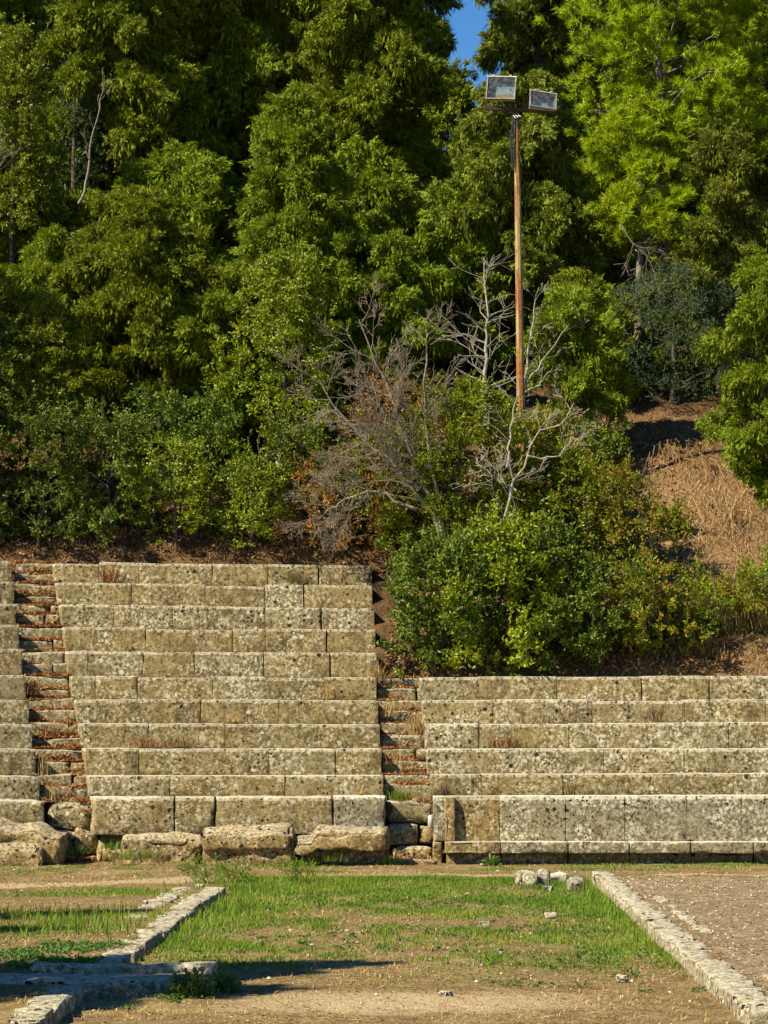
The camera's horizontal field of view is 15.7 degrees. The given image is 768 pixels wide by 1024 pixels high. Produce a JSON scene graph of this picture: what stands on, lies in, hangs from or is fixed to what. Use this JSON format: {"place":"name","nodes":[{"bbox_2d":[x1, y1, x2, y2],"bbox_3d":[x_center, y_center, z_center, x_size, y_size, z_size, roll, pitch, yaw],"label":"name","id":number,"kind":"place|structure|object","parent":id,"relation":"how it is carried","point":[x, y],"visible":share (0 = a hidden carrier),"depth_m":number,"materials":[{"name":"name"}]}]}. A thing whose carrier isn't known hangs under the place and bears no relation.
{"place":"outdoors","nodes":[
{"label":"outdoors","id":0,"kind":"place"},
{"bbox_2d":[0,861,767,1023],"bbox_3d":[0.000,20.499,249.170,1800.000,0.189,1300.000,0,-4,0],"label":"ground","id":1,"kind":"structure","parent":0,"point":[387,1007],"depth_m":27.39,"materials":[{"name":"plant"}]},
{"bbox_2d":[0,842,43,865],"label":"foundation block","id":2,"kind":"structure","parent":1,"relation":"on","point":[22,853],"depth_m":45.93,"materials":[{"name":"stone"}]},
{"bbox_2d":[0,818,68,864],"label":"foundation block","id":3,"kind":"structure","parent":1,"relation":"on","point":[53,843],"depth_m":46.22,"materials":[{"name":"stone"}]},
{"bbox_2d":[8,985,83,1023],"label":"stone kerb","id":4,"kind":"structure","parent":1,"relation":"on","point":[54,1005],"depth_m":22.95,"materials":[{"name":"stone"}]},
{"bbox_2d":[0,937,124,968],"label":"weeds","id":5,"kind":"object","parent":1,"relation":"on","point":[64,946],"visible":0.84,"depth_m":28.05,"materials":[{"name":"green plant"}]},
{"bbox_2d":[0,973,209,995],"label":"stone slab","id":6,"kind":"structure","parent":1,"relation":"on","point":[123,984],"depth_m":25.07,"materials":[{"name":"stone"}]},
{"bbox_2d":[30,961,217,980],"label":"stone slab","id":7,"kind":"structure","parent":1,"relation":"on","point":[107,967],"depth_m":25.83,"materials":[{"name":"stone"}]},
{"bbox_2d":[94,887,225,963],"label":"stone kerb","id":8,"kind":"structure","parent":1,"relation":"on","point":[141,945],"depth_m":32.44,"materials":[{"name":"stone"}]},
{"bbox_2d":[121,831,202,863],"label":"foundation block","id":9,"kind":"structure","parent":1,"relation":"on","point":[176,846],"depth_m":46.52,"materials":[{"name":"stone"}]},
{"bbox_2d":[163,966,218,998],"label":"weed plant","id":10,"kind":"object","parent":1,"relation":"on","point":[200,986],"visible":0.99,"depth_m":24.75,"materials":[{"name":"green plant"}]},
{"bbox_2d":[169,850,231,882],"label":"wild herb","id":11,"kind":"object","parent":1,"relation":"on","point":[189,866],"visible":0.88,"depth_m":41.43,"materials":[{"name":"green plant"}]},
{"bbox_2d":[208,968,242,993],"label":"weed plant","id":12,"kind":"object","parent":1,"relation":"on","point":[230,985],"visible":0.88,"depth_m":25.21,"materials":[{"name":"green plant"}]},
{"bbox_2d":[202,822,296,865],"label":"foundation block","id":13,"kind":"structure","parent":1,"relation":"on","point":[255,843],"depth_m":46.21,"materials":[{"name":"stone"}]},
{"bbox_2d":[250,852,317,883],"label":"wild herb","id":14,"kind":"object","parent":1,"relation":"on","point":[292,868],"visible":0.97,"depth_m":41.09,"materials":[{"name":"green plant"}]},
{"bbox_2d":[0,871,663,952],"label":"tall grass","id":15,"kind":"structure","parent":1,"relation":"on","point":[227,903],"depth_m":33.12,"materials":[{"name":"green plant"}]},
{"bbox_2d":[294,824,389,864],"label":"foundation block","id":16,"kind":"structure","parent":1,"relation":"on","point":[367,845],"depth_m":46.30,"materials":[{"name":"stone"}]},
{"bbox_2d":[0,862,765,1009],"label":"grass","id":17,"kind":"structure","parent":1,"relation":"on","point":[540,903],"depth_m":33.87,"materials":[{"name":"green plant"}]},
{"bbox_2d":[0,863,767,1023],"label":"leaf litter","id":18,"kind":"object","parent":1,"relation":"on","point":[431,941],"visible":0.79,"depth_m":29.12,"materials":[{"name":"brown plant"}]},
{"bbox_2d":[1,863,767,1023],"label":"gravel","id":19,"kind":"structure","parent":1,"relation":"on","point":[361,1002],"depth_m":32.96,"materials":[{"name":"beige gravel"}]},
{"bbox_2d":[592,871,767,1023],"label":"stone kerb","id":20,"kind":"structure","parent":1,"relation":"on","point":[742,998],"depth_m":27.95,"materials":[{"name":"stone"}]},
{"bbox_2d":[0,9,767,860],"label":"hillside","id":21,"kind":"structure","parent":0,"point":[642,409],"depth_m":55.35,"materials":[{"name":"brown plant"}]},
{"bbox_2d":[0,273,21,477],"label":"cypress tree","id":22,"kind":"object","parent":21,"relation":"on","point":[3,279],"visible":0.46,"depth_m":55.94,"materials":[{"name":"green plant"}]},
{"bbox_2d":[0,273,37,523],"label":"laurel bush","id":23,"kind":"object","parent":21,"relation":"on","point":[18,446],"visible":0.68,"depth_m":55.35,"materials":[{"name":"green plant"}]},
{"bbox_2d":[0,561,43,823],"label":"stone seating bank","id":24,"kind":"structure","parent":21,"relation":"on","point":[16,729],"depth_m":48.93,"materials":[{"name":"stone"}]},
{"bbox_2d":[0,0,55,244],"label":"cypress tree","id":25,"kind":"object","parent":21,"relation":"on","point":[31,9],"visible":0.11,"depth_m":68.11,"materials":[{"name":"green plant"}]},
{"bbox_2d":[0,128,80,354],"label":"cypress tree","id":26,"kind":"object","parent":21,"relation":"on","point":[29,236],"visible":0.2,"depth_m":62.80,"materials":[{"name":"green plant"}]},
{"bbox_2d":[0,11,85,393],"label":"oak tree","id":27,"kind":"object","parent":21,"relation":"on","point":[21,41],"visible":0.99,"depth_m":62.04,"materials":[{"name":"green plant"}]},
{"bbox_2d":[0,273,96,500],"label":"cypress tree","id":28,"kind":"object","parent":21,"relation":"on","point":[37,304],"visible":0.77,"depth_m":56.51,"materials":[{"name":"green plant"}]},
{"bbox_2d":[14,564,99,861],"bbox_3d":[-6.063,3.560,50.723,1.032,5.571,6.833,1,-4,-13],"label":"stone stairway","id":29,"kind":"object","parent":21,"relation":"on","point":[72,820],"visible":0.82,"depth_m":49.81,"materials":[{"name":"stone"}]},
{"bbox_2d":[0,223,113,429],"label":"cypress tree","id":30,"kind":"object","parent":21,"relation":"on","point":[40,257],"visible":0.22,"depth_m":59.27,"materials":[{"name":"green plant"}]},
{"bbox_2d":[0,380,118,548],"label":"laurel bush","id":31,"kind":"object","parent":21,"relation":"on","point":[43,425],"visible":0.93,"depth_m":54.73,"materials":[{"name":"green plant"}]},
{"bbox_2d":[44,45,114,238],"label":"olive tree","id":32,"kind":"object","parent":21,"relation":"on","point":[74,173],"visible":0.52,"depth_m":65.30,"materials":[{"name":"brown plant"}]},
{"bbox_2d":[0,0,220,280],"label":"cypress tree","id":33,"kind":"object","parent":21,"relation":"on","point":[129,42],"visible":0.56,"depth_m":65.29,"materials":[{"name":"green plant"}]},
{"bbox_2d":[57,393,172,547],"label":"laurel bush","id":34,"kind":"object","parent":21,"relation":"on","point":[115,441],"visible":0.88,"depth_m":54.83,"materials":[{"name":"green plant"}]},
{"bbox_2d":[30,183,251,456],"bbox_3d":[-5.242,-4.031,58.941,4.934,6.088,4.239,4,-6,-44],"label":"cypress tree","id":35,"kind":"object","parent":21,"relation":"on","point":[140,247],"visible":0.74,"depth_m":58.28,"materials":[{"name":"green plant"}]},
{"bbox_2d":[96,381,224,516],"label":"laurel bush","id":36,"kind":"object","parent":21,"relation":"on","point":[148,401],"visible":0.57,"depth_m":55.91,"materials":[{"name":"green plant"}]},
{"bbox_2d":[117,425,223,552],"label":"laurel bush","id":37,"kind":"object","parent":21,"relation":"on","point":[201,471],"visible":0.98,"depth_m":54.71,"materials":[{"name":"green plant"}]},
{"bbox_2d":[115,137,240,341],"bbox_3d":[-4.813,-5.752,63.021,3.620,5.689,3.533,-4,-6,42],"label":"cypress tree","id":38,"kind":"object","parent":21,"relation":"on","point":[192,174],"visible":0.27,"depth_m":62.62,"materials":[{"name":"green plant"}]},
{"bbox_2d":[152,379,267,539],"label":"laurel bush","id":39,"kind":"object","parent":21,"relation":"on","point":[214,420],"visible":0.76,"depth_m":55.17,"materials":[{"name":"green plant"}]},
{"bbox_2d":[52,562,385,840],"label":"stone seating bank","id":40,"kind":"structure","parent":21,"relation":"on","point":[130,609],"depth_m":50.30,"materials":[{"name":"stone"}]},
{"bbox_2d":[0,581,764,798],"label":"leaf litter","id":41,"kind":"object","parent":40,"relation":"on","point":[292,699],"visible":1,"depth_m":49.96,"materials":[{"name":"brown plant"}]},
{"bbox_2d":[11,558,432,860],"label":"leaf litter","id":42,"kind":"object","parent":21,"relation":"on","point":[72,745],"visible":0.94,"depth_m":49.99,"materials":[{"name":"brown plant"}]},
{"bbox_2d":[155,285,292,479],"bbox_3d":[-3.523,-2.549,58.015,2.742,4.318,2.899,-2,-5,30],"label":"cypress tree","id":43,"kind":"object","parent":21,"relation":"on","point":[197,313],"visible":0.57,"depth_m":57.53,"materials":[{"name":"green plant"}]},
{"bbox_2d":[149,0,301,242],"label":"cypress tree","id":44,"kind":"object","parent":21,"relation":"on","point":[245,54],"visible":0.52,"depth_m":67.33,"materials":[{"name":"green plant"}]},
{"bbox_2d":[183,438,304,551],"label":"laurel bush","id":45,"kind":"object","parent":21,"relation":"on","point":[251,524],"visible":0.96,"depth_m":54.53,"materials":[{"name":"green plant"}]},
{"bbox_2d":[206,185,304,351],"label":"cypress tree","id":46,"kind":"object","parent":21,"relation":"on","point":[226,235],"visible":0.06,"depth_m":63.54,"materials":[{"name":"green plant"}]},
{"bbox_2d":[187,233,348,501],"bbox_3d":[-1.944,-2.852,57.060,3.284,5.751,3.263,-4,-6,42],"label":"laurel bush","id":47,"kind":"object","parent":21,"relation":"on","point":[278,278],"visible":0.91,"depth_m":56.68,"materials":[{"name":"green plant"}]},
{"bbox_2d":[203,77,400,409],"bbox_3d":[-2.000,-5.793,61.039,4.983,7.692,4.186,-4,-6,42],"label":"cypress tree","id":48,"kind":"object","parent":21,"relation":"on","point":[300,191],"visible":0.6,"depth_m":60.39,"materials":[{"name":"green plant"}]},
{"bbox_2d":[254,400,356,542],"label":"laurel bush","id":49,"kind":"object","parent":21,"relation":"on","point":[314,437],"visible":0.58,"depth_m":55.29,"materials":[{"name":"green plant"}]},
{"bbox_2d":[256,399,370,511],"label":"laurel bush","id":50,"kind":"object","parent":21,"relation":"on","point":[298,413],"visible":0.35,"depth_m":56.29,"materials":[{"name":"green plant"}]},
{"bbox_2d":[236,0,416,156],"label":"cypress tree","id":51,"kind":"object","parent":21,"relation":"on","point":[301,25],"visible":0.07,"depth_m":74.39,"materials":[{"name":"green plant"}]},
{"bbox_2d":[271,439,410,560],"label":"laurel bush","id":52,"kind":"object","parent":21,"relation":"on","point":[332,497],"visible":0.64,"depth_m":54.40,"materials":[{"name":"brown plant"}]},
{"bbox_2d":[270,270,470,580],"bbox_3d":[-0.410,-1.339,53.405,3.814,6.682,2.409,-2,-4,22],"label":"dead tree","id":53,"kind":"object","parent":21,"relation":"on","point":[410,450],"visible":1,"depth_m":53.26,"materials":[{"name":"grey plant"}]},
{"bbox_2d":[286,0,455,290],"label":"cypress tree","id":54,"kind":"object","parent":21,"relation":"on","point":[369,54],"visible":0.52,"depth_m":66.65,"materials":[{"name":"green plant"}]},
{"bbox_2d":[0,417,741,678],"bbox_3d":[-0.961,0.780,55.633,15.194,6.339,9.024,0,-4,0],"label":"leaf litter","id":55,"kind":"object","parent":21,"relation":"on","point":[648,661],"visible":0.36,"depth_m":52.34,"materials":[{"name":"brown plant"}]},
{"bbox_2d":[329,135,430,338],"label":"cypress tree","id":56,"kind":"object","parent":21,"relation":"on","point":[383,194],"visible":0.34,"depth_m":63.72,"materials":[{"name":"green plant"}]},
{"bbox_2d":[316,420,466,553],"bbox_3d":[0.178,-0.512,54.989,3.148,3.015,2.934,0,-4,0],"label":"laurel bush","id":57,"kind":"object","parent":21,"relation":"on","point":[410,523],"visible":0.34,"depth_m":54.63,"materials":[{"name":"green plant"}]},
{"bbox_2d":[327,362,466,518],"bbox_3d":[0.214,-1.210,56.119,2.887,3.628,3.346,0,-4,0],"label":"laurel bush","id":58,"kind":"object","parent":21,"relation":"on","point":[380,395],"visible":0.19,"depth_m":55.69,"materials":[{"name":"green plant"}]},
{"bbox_2d":[342,228,463,418],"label":"cypress tree","id":59,"kind":"object","parent":21,"relation":"on","point":[406,293],"visible":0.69,"depth_m":60.02,"materials":[{"name":"green plant"}]},
{"bbox_2d":[377,678,436,863],"bbox_3d":[0.393,4.555,49.010,1.034,3.296,4.517,0,-4,0],"label":"stone stairway","id":60,"kind":"object","parent":21,"relation":"on","point":[403,819],"visible":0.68,"depth_m":48.53,"materials":[{"name":"stone"}]},
{"bbox_2d":[403,0,464,116],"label":"cypress tree","id":61,"kind":"object","parent":21,"relation":"on","point":[448,43],"visible":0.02,"depth_m":78.95,"materials":[{"name":"green plant"}]},
{"bbox_2d":[375,516,513,678],"bbox_3d":[1.113,1.654,51.594,2.601,3.135,2.561,0,-4,0],"label":"laurel bush","id":62,"kind":"object","parent":21,"relation":"on","point":[405,559],"visible":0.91,"depth_m":51.21,"materials":[{"name":"green plant"}]},
{"bbox_2d":[420,57,479,226],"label":"cypress tree","id":63,"kind":"object","parent":21,"relation":"on","point":[458,105],"visible":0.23,"depth_m":73.69,"materials":[{"name":"green plant"}]},
{"bbox_2d":[371,362,550,578],"bbox_3d":[1.394,-0.685,53.992,3.256,4.541,3.390,4,-5,-40],"label":"laurel bush","id":64,"kind":"object","parent":21,"relation":"on","point":[471,392],"visible":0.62,"depth_m":53.57,"materials":[{"name":"green plant"}]},
{"bbox_2d":[407,184,535,373],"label":"cypress tree","id":65,"kind":"object","parent":21,"relation":"on","point":[475,247],"visible":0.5,"depth_m":62.84,"materials":[{"name":"green plant"}]},
{"bbox_2d":[428,253,534,438],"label":"dead tree","id":66,"kind":"object","parent":21,"relation":"on","point":[486,357],"visible":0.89,"depth_m":57.22,"materials":[{"name":"grey wood"}]},
{"bbox_2d":[411,497,592,676],"bbox_3d":[2.207,1.502,51.480,3.405,3.649,2.702,0,-4,0],"label":"laurel bush","id":67,"kind":"object","parent":21,"relation":"on","point":[493,528],"visible":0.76,"depth_m":50.97,"materials":[{"name":"green plant"}]},
{"bbox_2d":[409,67,620,368],"bbox_3d":[2.943,-6.603,63.687,4.771,7.135,4.724,-2,-5,26],"label":"cypress tree","id":68,"kind":"object","parent":21,"relation":"on","point":[552,225],"visible":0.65,"depth_m":62.85,"materials":[{"name":"green plant"}]},
{"bbox_2d":[484,75,557,526],"bbox_3d":[2.785,-4.131,56.061,1.499,9.498,0.502,0,-4,-4],"label":"lamp post","id":69,"kind":"object","parent":21,"relation":"on","point":[500,88],"visible":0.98,"depth_m":56.20,"materials":[{"name":"brown metal"}]},
{"bbox_2d":[448,370,599,624],"bbox_3d":[2.647,-0.072,52.417,2.994,5.285,1.468,1,-4,-16],"label":"dead tree","id":70,"kind":"object","parent":21,"relation":"on","point":[508,461],"visible":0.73,"depth_m":52.42,"materials":[{"name":"grey wood"}]},
{"bbox_2d":[478,397,599,517],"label":"laurel bush","id":71,"kind":"object","parent":21,"relation":"on","point":[534,429],"visible":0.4,"depth_m":54.92,"materials":[{"name":"green plant"}]},
{"bbox_2d":[452,0,632,230],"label":"cypress tree","id":72,"kind":"object","parent":21,"relation":"on","point":[513,34],"visible":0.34,"depth_m":70.02,"materials":[{"name":"green plant"}]},
{"bbox_2d":[490,498,616,672],"bbox_3d":[3.148,1.543,51.665,2.436,3.560,2.958,0,-4,0],"label":"laurel bush","id":73,"kind":"object","parent":21,"relation":"on","point":[564,541],"visible":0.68,"depth_m":51.23,"materials":[{"name":"green plant"}]},
{"bbox_2d":[524,282,589,404],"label":"dead tree","id":74,"kind":"object","parent":21,"relation":"on","point":[527,356],"visible":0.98,"depth_m":57.59,"materials":[{"name":"grey wood"}]},
{"bbox_2d":[485,423,638,573],"bbox_3d":[3.414,-0.195,54.184,2.983,3.042,3.013,0,-4,0],"label":"laurel bush","id":75,"kind":"object","parent":21,"relation":"on","point":[551,471],"visible":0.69,"depth_m":53.75,"materials":[{"name":"green plant"}]},
{"bbox_2d":[513,281,636,462],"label":"cypress tree","id":76,"kind":"object","parent":21,"relation":"on","point":[602,354],"visible":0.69,"depth_m":58.08,"materials":[{"name":"green plant"}]},
{"bbox_2d":[536,399,634,478],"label":"laurel bush","id":77,"kind":"object","parent":21,"relation":"on","point":[621,446],"visible":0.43,"depth_m":57.20,"materials":[{"name":"green plant"}]},
{"bbox_2d":[532,266,647,406],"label":"cypress tree","id":78,"kind":"object","parent":21,"relation":"on","point":[577,276],"visible":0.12,"depth_m":61.17,"materials":[{"name":"green plant"}]},
{"bbox_2d":[419,676,767,864],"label":"stone seating bank","id":79,"kind":"structure","parent":21,"relation":"on","point":[623,806],"depth_m":48.34,"materials":[{"name":"stone"}]},
{"bbox_2d":[539,537,653,666],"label":"laurel bush","id":80,"kind":"object","parent":21,"relation":"on","point":[602,589],"visible":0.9,"depth_m":51.11,"materials":[{"name":"green plant"}]},
{"bbox_2d":[549,446,684,591],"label":"laurel bush","id":81,"kind":"object","parent":21,"relation":"on","point":[627,532],"visible":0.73,"depth_m":53.18,"materials":[{"name":"green plant"}]},
{"bbox_2d":[544,0,717,178],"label":"cypress tree","id":82,"kind":"object","parent":21,"relation":"on","point":[681,34],"visible":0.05,"depth_m":74.13,"materials":[{"name":"green plant"}]},
{"bbox_2d":[573,180,693,309],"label":"cypress tree","id":83,"kind":"object","parent":21,"relation":"on","point":[612,274],"visible":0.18,"depth_m":66.29,"materials":[{"name":"green plant"}]},
{"bbox_2d":[570,91,710,383],"bbox_3d":[5.926,-6.086,62.301,3.565,6.855,3.049,-2,-4,23],"label":"pine tree","id":84,"kind":"object","parent":21,"relation":"on","point":[643,162],"visible":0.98,"depth_m":62.29,"materials":[{"name":"green plant"}]},
{"bbox_2d":[530,0,767,340],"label":"pine tree","id":85,"kind":"object","parent":21,"relation":"on","point":[656,46],"visible":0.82,"depth_m":63.33,"materials":[{"name":"green plant"}]},
{"bbox_2d":[589,541,713,657],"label":"laurel bush","id":86,"kind":"object","parent":21,"relation":"on","point":[642,627],"visible":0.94,"depth_m":51.36,"materials":[{"name":"green plant"}]},
{"bbox_2d":[617,284,703,393],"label":"cypress tree","id":87,"kind":"object","parent":21,"relation":"on","point":[655,353],"visible":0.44,"depth_m":61.87,"materials":[{"name":"green plant"}]},
{"bbox_2d":[643,490,699,536],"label":"laurel bush","id":88,"kind":"object","parent":21,"relation":"on","point":[675,520],"visible":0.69,"depth_m":54.95,"materials":[{"name":"green plant"}]},
{"bbox_2d":[608,257,755,407],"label":"olive tree","id":89,"kind":"object","parent":21,"relation":"on","point":[673,387],"visible":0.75,"depth_m":60.73,"materials":[{"name":"green plant"}]},
{"bbox_2d":[636,575,736,647],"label":"laurel bush","id":90,"kind":"object","parent":21,"relation":"on","point":[678,597],"visible":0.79,"depth_m":51.71,"materials":[{"name":"green plant"}]},
{"bbox_2d":[625,57,765,206],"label":"cypress tree","id":91,"kind":"object","parent":21,"relation":"on","point":[680,71],"visible":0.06,"depth_m":72.06,"materials":[{"name":"green plant"}]},
{"bbox_2d":[664,623,726,653],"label":"broom shrub","id":92,"kind":"object","parent":21,"relation":"on","point":[697,642],"visible":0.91,"depth_m":51.57,"materials":[{"name":"green plant"}]},
{"bbox_2d":[634,116,767,397],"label":"cypress tree","id":93,"kind":"object","parent":21,"relation":"on","point":[728,167],"visible":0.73,"depth_m":61.33,"materials":[{"name":"green plant"}]},
{"bbox_2d":[661,552,760,626],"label":"laurel bush","id":94,"kind":"object","parent":21,"relation":"on","point":[706,585],"visible":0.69,"depth_m":52.21,"materials":[{"name":"green plant"}]},
{"bbox_2d":[667,574,759,633],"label":"broom shrub","id":95,"kind":"object","parent":21,"relation":"on","point":[725,614],"visible":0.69,"depth_m":52.06,"materials":[{"name":"green plant"}]},
{"bbox_2d":[666,0,767,90],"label":"cypress tree","id":96,"kind":"object","parent":21,"relation":"on","point":[706,36],"visible":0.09,"depth_m":79.60,"materials":[{"name":"green plant"}]},
{"bbox_2d":[676,0,767,164],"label":"pine tree","id":97,"kind":"object","parent":21,"relation":"on","point":[741,11],"visible":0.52,"depth_m":63.81,"materials":[{"name":"green plant"}]},
{"bbox_2d":[693,245,767,507],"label":"cypress tree","id":98,"kind":"object","parent":21,"relation":"on","point":[747,325],"visible":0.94,"depth_m":56.58,"materials":[{"name":"green plant"}]},
{"bbox_2d":[702,553,767,620],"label":"laurel bush","id":99,"kind":"object","parent":21,"relation":"on","point":[744,575],"visible":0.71,"depth_m":51.89,"materials":[{"name":"green plant"}]},
{"bbox_2d":[721,596,767,631],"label":"broom shrub","id":100,"kind":"object","parent":21,"relation":"on","point":[755,621],"visible":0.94,"depth_m":52.12,"materials":[{"name":"green plant"}]},
{"bbox_2d":[724,104,767,255],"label":"cypress tree","id":101,"kind":"object","parent":21,"relation":"on","point":[760,183],"visible":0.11,"depth_m":67.04,"materials":[{"name":"green plant"}]},
{"bbox_2d":[732,540,767,609],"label":"laurel bush","id":102,"kind":"object","parent":21,"relation":"on","point":[763,571],"visible":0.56,"depth_m":52.58,"materials":[{"name":"green plant"}]},
{"bbox_2d":[428,0,503,151],"label":"sky","id":103,"kind":"structure","parent":0,"point":[466,22],"materials":[{"name":"blue"}]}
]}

